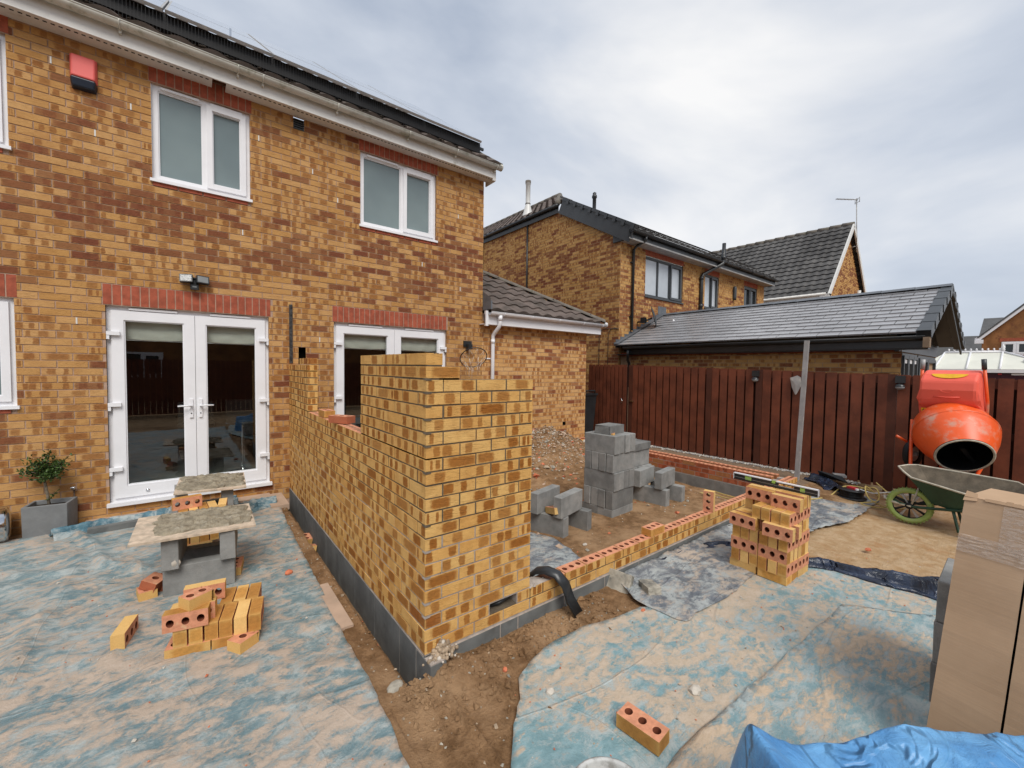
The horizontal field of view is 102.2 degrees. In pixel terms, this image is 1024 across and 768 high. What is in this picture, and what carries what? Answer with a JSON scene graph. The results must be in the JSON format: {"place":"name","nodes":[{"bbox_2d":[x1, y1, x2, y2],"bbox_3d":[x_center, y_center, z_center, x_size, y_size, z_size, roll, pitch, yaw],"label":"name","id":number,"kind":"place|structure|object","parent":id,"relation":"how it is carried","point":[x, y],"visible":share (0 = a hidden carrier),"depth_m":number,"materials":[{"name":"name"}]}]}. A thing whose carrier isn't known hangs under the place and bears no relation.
{"place":"outdoors","nodes":[
{"label":"outdoors","id":0,"kind":"place"},
{"bbox_2d":[221,489,233,504],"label":"concrete block","id":1,"kind":"object","parent":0,"point":[228,495],"depth_m":4.21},
{"bbox_2d":[173,472,245,494],"bbox_3d":[-3.148,1.022,4.342,0.580,0.070,0.680,-1,3,-35],"label":"mortar board","id":2,"kind":"object","parent":1,"relation":"on","point":[201,483],"visible":1,"depth_m":4.23,"materials":[{"name":"brown wood"}]},
{"bbox_2d":[10,426,961,767],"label":"ground","id":3,"kind":"structure","parent":0,"point":[894,544],"depth_m":3.61,"materials":[{"name":"soil"}]},
{"bbox_2d":[21,496,77,538],"bbox_3d":[-4.584,1.320,4.109,0.316,0.300,0.255,0,3,-30],"label":"planter","id":4,"kind":"object","parent":3,"relation":"on","point":[40,517],"visible":0.89,"depth_m":4.02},
{"bbox_2d":[16,449,72,504],"bbox_3d":[-4.592,0.937,4.073,0.304,0.580,0.350,2,2,25],"label":"bay tree","id":5,"kind":"object","parent":4,"relation":"on","point":[54,469],"visible":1,"depth_m":4.07,"materials":[{"name":"green plant"}]},
{"bbox_2d":[0,507,409,767],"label":"plastic sheet","id":6,"kind":"object","parent":3,"relation":"on","point":[284,671],"visible":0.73,"depth_m":2.23,"materials":[{"name":"plastic"}]},
{"bbox_2d":[0,506,12,542],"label":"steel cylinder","id":7,"kind":"object","parent":6,"relation":"on","point":[6,522],"visible":0.99,"depth_m":3.83,"materials":[{"name":"silver metal"}]},
{"bbox_2d":[87,519,137,533],"bbox_3d":[-4.027,1.450,4.200,0.400,0.060,0.080,-1,3,-42],"label":"kerb piece","id":8,"kind":"object","parent":6,"relation":"on","point":[111,527],"visible":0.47,"depth_m":4.16,"materials":[{"name":"concrete"}]},
{"bbox_2d":[110,614,138,650],"bbox_3d":[-2.360,1.518,2.520,0.065,0.102,0.215,0,2,-26],"label":"brick","id":9,"kind":"object","parent":6,"relation":"on","point":[123,633],"visible":0.99,"depth_m":2.48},
{"bbox_2d":[49,495,238,540],"bbox_3d":[-3.912,1.418,4.520,0.289,0.107,1.543,3,3,43],"label":"crumpled sheet","id":10,"kind":"object","parent":6,"relation":"on","point":[60,533],"visible":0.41,"depth_m":4.21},
{"bbox_2d":[136,587,157,601],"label":"broken brick","id":11,"kind":"object","parent":6,"relation":"on","point":[142,595],"visible":0.75,"depth_m":2.96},
{"bbox_2d":[138,572,162,591],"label":"broken brick","id":12,"kind":"object","parent":11,"relation":"on","point":[153,581],"visible":0.91,"depth_m":2.99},
{"bbox_2d":[164,638,211,658],"bbox_3d":[-1.900,1.546,2.439,0.215,0.065,0.102,0,2,-26],"label":"brick","id":13,"kind":"object","parent":6,"relation":"on","point":[171,652],"visible":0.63,"depth_m":2.39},
{"bbox_2d":[163,554,235,596],"bbox_3d":[-2.360,1.437,3.138,0.438,0.216,0.102,0,3,-30],"label":"concrete block","id":14,"kind":"object","parent":6,"relation":"on","point":[199,570],"depth_m":3.09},
{"bbox_2d":[182,541,236,559],"bbox_3d":[-2.518,1.425,3.382,0.438,0.216,0.102,0,3,-30],"label":"concrete block","id":15,"kind":"object","parent":6,"relation":"on","point":[201,550],"depth_m":3.34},
{"bbox_2d":[161,538,186,571],"bbox_3d":[-2.557,1.218,3.136,0.101,0.216,0.439,-1,3,-32],"label":"concrete block","id":16,"kind":"object","parent":15,"relation":"on","point":[173,550],"depth_m":2.96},
{"bbox_2d":[220,530,237,559],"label":"concrete block","id":17,"kind":"object","parent":15,"relation":"on","point":[228,544],"depth_m":3.14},
{"bbox_2d":[127,503,255,547],"bbox_3d":[-2.480,1.075,3.254,0.751,0.068,0.633,-1,3,-38],"label":"mortar board","id":18,"kind":"object","parent":17,"relation":"on","point":[174,526],"visible":1,"depth_m":3.17,"materials":[{"name":"brown wood"}]},
{"bbox_2d":[219,586,236,606],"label":"brick","id":19,"kind":"object","parent":6,"relation":"on","point":[230,594],"visible":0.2,"depth_m":2.74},
{"bbox_2d":[183,578,225,598],"bbox_3d":[-1.978,1.339,2.668,0.215,0.102,0.065,0,3,-29],"label":"brick","id":20,"kind":"object","parent":19,"relation":"on","point":[216,584],"visible":0.43,"depth_m":2.67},
{"bbox_2d":[212,630,247,649],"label":"brick","id":21,"kind":"object","parent":6,"relation":"on","point":[219,643],"visible":0.27,"depth_m":2.46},
{"bbox_2d":[205,604,223,640],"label":"brick","id":22,"kind":"object","parent":21,"relation":"on","point":[212,630],"visible":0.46,"depth_m":2.45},
{"bbox_2d":[170,596,216,621],"bbox_3d":[-1.902,1.358,2.477,0.215,0.102,0.065,0,2,-26],"label":"brick","id":23,"kind":"object","parent":22,"relation":"on","point":[213,608],"visible":0.16,"depth_m":2.49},
{"bbox_2d":[178,586,215,611],"bbox_3d":[-1.877,1.275,2.467,0.103,0.065,0.146,2,2,22],"label":"broken brick","id":24,"kind":"object","parent":23,"relation":"on","point":[195,598],"visible":1,"depth_m":2.44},
{"bbox_2d":[227,629,258,654],"bbox_3d":[-1.618,1.548,2.494,0.102,0.065,0.130,1,2,17],"label":"broken brick","id":25,"kind":"object","parent":6,"relation":"on","point":[239,644],"visible":0.98,"depth_m":2.46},
{"bbox_2d":[0,0,502,535],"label":"brick house","id":26,"kind":"structure","parent":3,"relation":"on","point":[332,220],"depth_m":4.89,"materials":[{"name":"brown brick"}]},
{"bbox_2d":[0,34,11,150],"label":"window","id":27,"kind":"structure","parent":26,"relation":"in","point":[4,140],"depth_m":3.93,"materials":[{"name":"white plastic"}]},
{"bbox_2d":[0,297,20,409],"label":"window","id":28,"kind":"structure","parent":26,"relation":"in","point":[8,384],"depth_m":4.00,"materials":[{"name":"white plastic"}]},
{"bbox_2d":[69,53,97,94],"bbox_3d":[-4.350,-3.159,4.195,0.200,0.340,0.064,-1,3,-38],"label":"alarm box","id":29,"kind":"object","parent":26,"relation":"attached to","point":[83,74],"visible":1,"depth_m":4.19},
{"bbox_2d":[126,322,182,342],"bbox_3d":[-4.086,-0.627,4.757,0.660,0.275,0.054,-1,3,-38],"label":"roller blind","id":30,"kind":"object","parent":26,"relation":"attached to","point":[141,331],"visible":0.53,"depth_m":4.74,"materials":[{"name":"fabric"}]},
{"bbox_2d":[106,305,271,507],"bbox_3d":[-3.758,0.232,4.918,1.548,2.175,0.160,-1,3,-38],"label":"patio door","id":31,"kind":"structure","parent":26,"relation":"in","point":[122,492],"depth_m":4.86,"materials":[{"name":"white plastic"}]},
{"bbox_2d":[150,83,252,202],"bbox_3d":[-3.632,-2.790,4.868,0.961,1.080,0.135,-1,3,-38],"label":"window","id":32,"kind":"structure","parent":26,"relation":"in","point":[200,145],"depth_m":4.86,"materials":[{"name":"white plastic"}]},
{"bbox_2d":[207,326,253,344],"bbox_3d":[-3.532,-0.636,5.184,0.660,0.275,0.059,-1,3,-38],"label":"roller blind","id":33,"kind":"object","parent":26,"relation":"attached to","point":[226,335],"visible":0.52,"depth_m":5.18,"materials":[{"name":"fabric"}]},
{"bbox_2d":[225,399,254,471],"bbox_3d":[-3.879,0.750,5.953,0.400,1.035,0.400,-1,3,-38],"label":"bar stool","id":34,"kind":"object","parent":26,"relation":"in","point":[241,412],"visible":0.81,"depth_m":5.96,"materials":[{"name":"metal"}]},
{"bbox_2d":[89,0,483,153],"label":"solar array","id":35,"kind":"object","parent":26,"relation":"on","point":[151,16],"visible":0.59,"depth_m":5.46,"materials":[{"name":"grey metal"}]},
{"bbox_2d":[344,334,385,349],"bbox_3d":[-2.214,-0.658,6.209,0.800,0.275,0.055,-1,3,-38],"label":"roller blind","id":36,"kind":"object","parent":26,"relation":"attached to","point":[364,342],"visible":0.59,"depth_m":6.20,"materials":[{"name":"fabric"}]},
{"bbox_2d":[334,322,446,414],"bbox_3d":[-1.831,0.200,6.414,1.825,2.175,0.160,-1,3,-38],"label":"patio door","id":37,"kind":"structure","parent":26,"relation":"in","point":[393,335],"depth_m":6.14,"materials":[{"name":"white plastic"}]},
{"bbox_2d":[359,152,437,242],"bbox_3d":[-1.727,-2.821,6.347,1.248,1.080,0.135,-1,3,-38],"label":"window","id":38,"kind":"structure","parent":26,"relation":"in","point":[395,198],"depth_m":6.34,"materials":[{"name":"white plastic"}]},
{"bbox_2d":[401,338,435,351],"bbox_3d":[-1.550,-0.669,6.723,0.800,0.275,0.058,-1,3,-38],"label":"roller blind","id":39,"kind":"object","parent":26,"relation":"attached to","point":[419,345],"visible":0.59,"depth_m":6.74,"materials":[{"name":"fabric"}]},
{"bbox_2d":[320,583,353,630],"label":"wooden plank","id":40,"kind":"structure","parent":3,"relation":"on","point":[337,611],"depth_m":2.88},
{"bbox_2d":[289,353,532,685],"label":"brick wall","id":41,"kind":"structure","parent":3,"relation":"on","point":[410,504],"depth_m":2.63,"materials":[{"name":"yellow brick"}]},
{"bbox_2d":[422,639,459,666],"bbox_3d":[-0.399,1.523,2.360,0.249,0.092,0.123,-1,3,-38],"label":"mortar dropping","id":42,"kind":"object","parent":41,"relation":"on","point":[443,649],"visible":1,"depth_m":2.37,"materials":[{"name":"concrete"}]},
{"bbox_2d":[283,509,625,766],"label":"rubble","id":43,"kind":"object","parent":3,"relation":"on","point":[450,701],"visible":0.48,"depth_m":2.31,"materials":[{"name":"soil"}]},
{"bbox_2d":[398,592,624,765],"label":"soil clods","id":44,"kind":"object","parent":3,"relation":"on","point":[414,683],"visible":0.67,"depth_m":2.32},
{"bbox_2d":[480,270,607,437],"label":"garage","id":45,"kind":"structure","parent":3,"relation":"on","point":[538,339],"depth_m":8.30,"materials":[{"name":"brick"}]},
{"bbox_2d":[530,511,568,537],"bbox_3d":[0.376,1.463,4.352,0.444,0.216,0.100,2,3,36],"label":"concrete block","id":46,"kind":"object","parent":3,"relation":"on","point":[545,522],"depth_m":4.28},
{"bbox_2d":[530,484,559,514],"bbox_3d":[0.360,1.243,4.481,0.102,0.216,0.438,3,3,38],"label":"concrete block","id":47,"kind":"object","parent":46,"relation":"on","point":[542,499],"depth_m":4.38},
{"bbox_2d":[529,532,579,575],"bbox_3d":[0.122,1.585,3.862,0.880,0.074,1.389,-1,3,-38],"label":"ground membrane","id":48,"kind":"object","parent":3,"relation":"on","point":[545,550],"visible":0.27,"depth_m":3.82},
{"bbox_2d":[531,425,584,473],"bbox_3d":[0.629,1.197,7.233,3.040,0.800,1.742,-1,3,-38],"label":"gravel heap","id":49,"kind":"object","parent":3,"relation":"on","point":[550,433],"visible":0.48,"depth_m":7.37,"materials":[{"name":"gravel"}]},
{"bbox_2d":[568,507,591,530],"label":"concrete block","id":50,"kind":"object","parent":3,"relation":"on","point":[581,519],"depth_m":4.46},
{"bbox_2d":[553,487,582,518],"bbox_3d":[0.595,1.251,4.360,0.100,0.216,0.444,3,3,38],"label":"concrete block","id":51,"kind":"object","parent":50,"relation":"on","point":[568,502],"depth_m":4.28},
{"bbox_2d":[584,390,597,436],"bbox_3d":[1.545,0.690,9.893,0.660,1.128,0.789,-1,3,-38],"label":"wheelie bin","id":52,"kind":"object","parent":3,"relation":"on","point":[590,402],"visible":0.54,"depth_m":9.70,"materials":[{"name":"black plastic"}]},
{"bbox_2d":[607,568,633,593],"bbox_3d":[0.848,1.576,3.293,0.214,0.160,0.060,3,-25,40],"label":"concrete lump","id":53,"kind":"object","parent":3,"relation":"on","point":[616,579],"visible":0.66,"depth_m":3.26,"materials":[{"name":"concrete"}]},
{"bbox_2d":[530,429,719,551],"bbox_3d":[0.273,1.249,6.159,4.141,0.743,4.124,-1,3,-38],"label":"rubble","id":54,"kind":"object","parent":3,"relation":"on","point":[535,475],"visible":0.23,"depth_m":6.52,"materials":[{"name":"stone"}]},
{"bbox_2d":[483,180,778,389],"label":"brick house","id":55,"kind":"structure","parent":3,"relation":"on","point":[608,269],"depth_m":11.92,"materials":[{"name":"brick"}]},
{"bbox_2d":[644,256,683,304],"bbox_3d":[4.320,-2.923,11.763,1.930,1.120,0.135,-1,3,-38],"label":"window","id":56,"kind":"structure","parent":55,"relation":"in","point":[663,280],"depth_m":11.78,"materials":[{"name":"plastic"}]},
{"bbox_2d":[704,275,717,308],"bbox_3d":[6.444,-2.948,13.412,0.950,1.100,0.135,-1,3,-38],"label":"window","id":57,"kind":"structure","parent":55,"relation":"in","point":[711,283],"depth_m":13.41,"materials":[{"name":"plastic"}]},
{"bbox_2d":[634,484,669,506],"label":"concrete block","id":58,"kind":"object","parent":3,"relation":"on","point":[649,493],"depth_m":5.33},
{"bbox_2d":[634,465,653,486],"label":"concrete block","id":59,"kind":"object","parent":58,"relation":"on","point":[643,475],"depth_m":5.42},
{"bbox_2d":[518,476,796,627],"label":"brick wall","id":60,"kind":"structure","parent":3,"relation":"on","point":[586,575],"depth_m":3.43,"materials":[{"name":"brick"}]},
{"bbox_2d":[529,566,582,618],"bbox_3d":[0.298,1.463,2.948,0.398,0.312,0.115,2,2,26],"label":"curved duct","id":61,"kind":"object","parent":60,"relation":"attached to","point":[563,582],"visible":0.95,"depth_m":2.92,"materials":[{"name":"black plastic"}]},
{"bbox_2d":[650,479,684,501],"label":"concrete block","id":62,"kind":"object","parent":3,"relation":"on","point":[677,492],"depth_m":5.44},
{"bbox_2d":[654,467,674,489],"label":"concrete block","id":63,"kind":"object","parent":62,"relation":"on","point":[664,478],"depth_m":5.31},
{"bbox_2d":[581,437,782,496],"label":"brick wall","id":64,"kind":"structure","parent":3,"relation":"on","point":[707,474],"depth_m":6.62,"materials":[{"name":"brick"}]},
{"bbox_2d":[511,567,936,767],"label":"plastic sheet","id":65,"kind":"object","parent":3,"relation":"on","point":[600,657],"visible":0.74,"depth_m":2.40,"materials":[{"name":"plastic"}]},
{"bbox_2d":[576,756,631,767],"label":"bucket","id":66,"kind":"object","parent":65,"relation":"on","point":[601,762],"visible":1,"depth_m":1.47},
{"bbox_2d":[616,701,669,756],"bbox_3d":[0.610,1.609,1.937,0.102,0.065,0.215,-1,3,-44],"label":"brick","id":67,"kind":"object","parent":65,"relation":"on","point":[647,731],"visible":1,"depth_m":1.91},
{"bbox_2d":[757,568,791,585],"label":"brick","id":68,"kind":"object","parent":65,"relation":"on","point":[766,574],"visible":0.64,"depth_m":3.36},
{"bbox_2d":[757,555,767,570],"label":"brick","id":69,"kind":"object","parent":68,"relation":"on","point":[762,563],"visible":0.41,"depth_m":3.43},
{"bbox_2d":[758,543,790,564],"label":"brick","id":70,"kind":"object","parent":69,"relation":"on","point":[764,551],"visible":0.89,"depth_m":3.36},
{"bbox_2d":[759,528,768,545],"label":"brick","id":71,"kind":"object","parent":70,"relation":"on","point":[763,539],"visible":0.3,"depth_m":3.43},
{"bbox_2d":[762,521,795,542],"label":"brick","id":72,"kind":"object","parent":71,"relation":"on","point":[772,532],"visible":1,"depth_m":3.29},
{"bbox_2d":[667,604,935,767],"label":"plastic sheet","id":73,"kind":"object","parent":65,"relation":"on","point":[867,673],"visible":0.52,"depth_m":2.21,"materials":[{"name":"plastic"}]},
{"bbox_2d":[730,724,1023,767],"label":"tarpaulin","id":74,"kind":"object","parent":73,"relation":"on","point":[904,746],"visible":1,"depth_m":1.37,"materials":[{"name":"plastic"}]},
{"bbox_2d":[927,488,1023,735],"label":"cardboard box","id":75,"kind":"object","parent":73,"relation":"on","point":[978,686],"visible":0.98,"depth_m":1.75,"materials":[{"name":"beige"}]},
{"bbox_2d":[808,557,938,599],"bbox_3d":[3.012,1.556,3.441,1.084,0.132,0.373,2,3,33],"label":"folded plastic","id":76,"kind":"object","parent":65,"relation":"on","point":[926,586],"visible":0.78,"depth_m":3.37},
{"bbox_2d":[621,491,878,620],"bbox_3d":[2.780,1.544,4.399,4.622,0.074,0.753,-1,3,-36],"label":"ground membrane","id":77,"kind":"object","parent":3,"relation":"on","point":[692,578],"visible":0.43,"depth_m":3.49,"materials":[{"name":"plastic"}]},
{"bbox_2d":[730,556,757,573],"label":"brick","id":78,"kind":"object","parent":77,"relation":"on","point":[746,566],"visible":0.48,"depth_m":3.55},
{"bbox_2d":[731,547,739,560],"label":"brick","id":79,"kind":"object","parent":78,"relation":"on","point":[735,553],"visible":0.41,"depth_m":3.61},
{"bbox_2d":[731,534,758,554],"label":"brick","id":80,"kind":"object","parent":79,"relation":"on","point":[749,546],"visible":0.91,"depth_m":3.54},
{"bbox_2d":[740,527,749,539],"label":"brick","id":81,"kind":"object","parent":80,"relation":"on","point":[745,533],"visible":0.34,"depth_m":3.53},
{"bbox_2d":[729,510,758,530],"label":"brick","id":82,"kind":"object","parent":81,"relation":"on","point":[741,519],"visible":0.98,"depth_m":3.54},
{"bbox_2d":[708,222,866,302],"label":"brick house","id":83,"kind":"structure","parent":3,"relation":"on","point":[823,262],"depth_m":18.51,"materials":[{"name":"grey tile"}]},
{"bbox_2d":[614,283,965,428],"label":"outbuilding","id":84,"kind":"structure","parent":3,"relation":"on","point":[903,331],"depth_m":7.84,"materials":[{"name":"tile"}]},
{"bbox_2d":[794,340,809,480],"bbox_3d":[4.296,0.410,6.130,0.048,2.101,0.115,-1,3,-38],"label":"tall pole","id":85,"kind":"object","parent":3,"relation":"on","point":[802,408],"visible":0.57,"depth_m":6.11,"materials":[{"name":"grey metal"}]},
{"bbox_2d":[627,365,1023,491],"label":"fence","id":86,"kind":"object","parent":3,"relation":"on","point":[855,424],"visible":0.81,"depth_m":6.63,"materials":[{"name":"wood"}]},
{"bbox_2d":[589,364,628,431],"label":"gate","id":87,"kind":"structure","parent":86,"relation":"attached to","point":[608,384],"depth_m":9.62,"materials":[{"name":"wood"}]},
{"bbox_2d":[895,359,1001,500],"bbox_3d":[5.266,0.629,5.008,0.997,1.860,0.861,-1,3,-38],"label":"cement mixer","id":88,"kind":"object","parent":3,"relation":"on","point":[954,425],"visible":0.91,"depth_m":4.83,"materials":[{"name":"paint"}]},
{"bbox_2d":[883,464,1023,532],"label":"wheelbarrow","id":89,"kind":"object","parent":3,"relation":"on","point":[946,489],"visible":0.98,"depth_m":4.63,"materials":[{"name":"green metal"}]},
{"bbox_2d":[935,343,1023,379],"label":"conservatory","id":90,"kind":"object","parent":3,"relation":"on","point":[1002,363],"visible":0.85,"depth_m":20.97,"materials":[{"name":"white plastic"}]},
{"bbox_2d":[974,303,1023,355],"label":"brick house","id":91,"kind":"structure","parent":3,"relation":"on","point":[1008,330],"depth_m":34.54,"materials":[{"name":"orange brick"}]},
{"bbox_2d":[146,0,1023,335],"label":"sky","id":92,"kind":"structure","parent":0,"point":[705,124],"materials":[{"name":"white"}]},
{"bbox_2d":[606,486,632,509],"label":"concrete block","id":93,"kind":"object","parent":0,"point":[619,499],"depth_m":4.87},
{"bbox_2d":[584,467,618,491],"bbox_3d":[1.069,1.133,4.956,0.102,0.215,0.442,-1,3,-42],"label":"concrete block","id":94,"kind":"object","parent":93,"relation":"on","point":[607,481],"depth_m":4.89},
{"bbox_2d":[606,451,633,473],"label":"concrete block","id":95,"kind":"object","parent":94,"relation":"on","point":[619,462],"depth_m":4.84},
{"bbox_2d":[585,431,619,454],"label":"concrete block","id":96,"kind":"object","parent":95,"relation":"on","point":[603,443],"depth_m":4.87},
{"bbox_2d":[650,445,859,484],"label":"gravel","id":97,"kind":"structure","parent":0,"point":[777,469],"depth_m":7.25,"materials":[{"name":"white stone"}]},
{"bbox_2d":[935,558,954,623],"bbox_3d":[2.392,1.118,2.232,0.444,0.216,0.100,-1,3,-39],"label":"concrete block","id":98,"kind":"object","parent":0,"point":[944,582],"depth_m":2.12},
{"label":"brick","id":99,"kind":"object","parent":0,"visible":0},
{"bbox_2d":[171,493,201,510],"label":"brick","id":100,"kind":"object","parent":99,"relation":"on","point":[191,503],"visible":1,"depth_m":3.77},
{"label":"brick","id":101,"kind":"object","parent":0,"visible":0},
{"bbox_2d":[749,528,761,542],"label":"brick","id":102,"kind":"object","parent":101,"relation":"on","point":[753,536],"visible":0.48,"depth_m":3.48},
{"bbox_2d":[736,508,763,528],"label":"brick","id":103,"kind":"object","parent":102,"relation":"on","point":[750,513],"visible":0.15,"depth_m":3.61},
{"bbox_2d":[752,502,768,518],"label":"brick","id":104,"kind":"object","parent":103,"relation":"on","point":[756,510],"visible":0.52,"depth_m":3.48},
{"bbox_2d":[745,485,775,503],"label":"brick","id":105,"kind":"object","parent":104,"relation":"on","point":[757,492],"visible":0.94,"depth_m":3.62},
{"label":"brick","id":106,"kind":"object","parent":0,"visible":0},
{"bbox_2d":[761,504,776,521],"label":"brick","id":107,"kind":"object","parent":106,"relation":"on","point":[766,512],"visible":0.61,"depth_m":3.42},
{"bbox_2d":[771,492,803,512],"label":"brick","id":108,"kind":"object","parent":107,"relation":"on","point":[782,499],"visible":1,"depth_m":3.38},
{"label":"brick","id":109,"kind":"object","parent":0,"visible":0},
{"bbox_2d":[780,489,810,507],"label":"brick","id":110,"kind":"object","parent":109,"relation":"on","point":[808,501],"visible":0.17,"depth_m":3.46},
{"bbox_2d":[733,472,819,497],"bbox_3d":[2.323,0.886,3.675,0.026,0.062,0.691,-1,3,-35],"label":"spirit level","id":111,"kind":"object","parent":110,"relation":"on","point":[804,490],"visible":1,"depth_m":3.65,"materials":[{"name":"silver metal"}]},
{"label":"brick","id":112,"kind":"object","parent":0,"visible":0},
{"bbox_2d":[172,629,188,648],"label":"brick","id":113,"kind":"object","parent":112,"relation":"on","point":[181,638],"visible":0.34,"depth_m":2.38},
{"bbox_2d":[162,602,210,633],"bbox_3d":[-1.893,1.361,2.407,0.215,0.102,0.065,0,2,-26],"label":"brick","id":114,"kind":"object","parent":113,"relation":"on","point":[180,622],"visible":0.98,"depth_m":2.39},
{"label":"brick","id":115,"kind":"object","parent":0,"visible":0},
{"bbox_2d":[219,601,237,637],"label":"brick","id":116,"kind":"object","parent":115,"relation":"on","point":[226,624],"visible":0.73,"depth_m":2.49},
{"bbox_2d":[234,598,250,634],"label":"brick","id":117,"kind":"object","parent":115,"relation":"on","point":[241,618],"visible":0.8,"depth_m":2.52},
{"bbox_2d":[248,596,263,631],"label":"brick","id":118,"kind":"object","parent":115,"relation":"on","point":[255,615],"visible":1,"depth_m":2.55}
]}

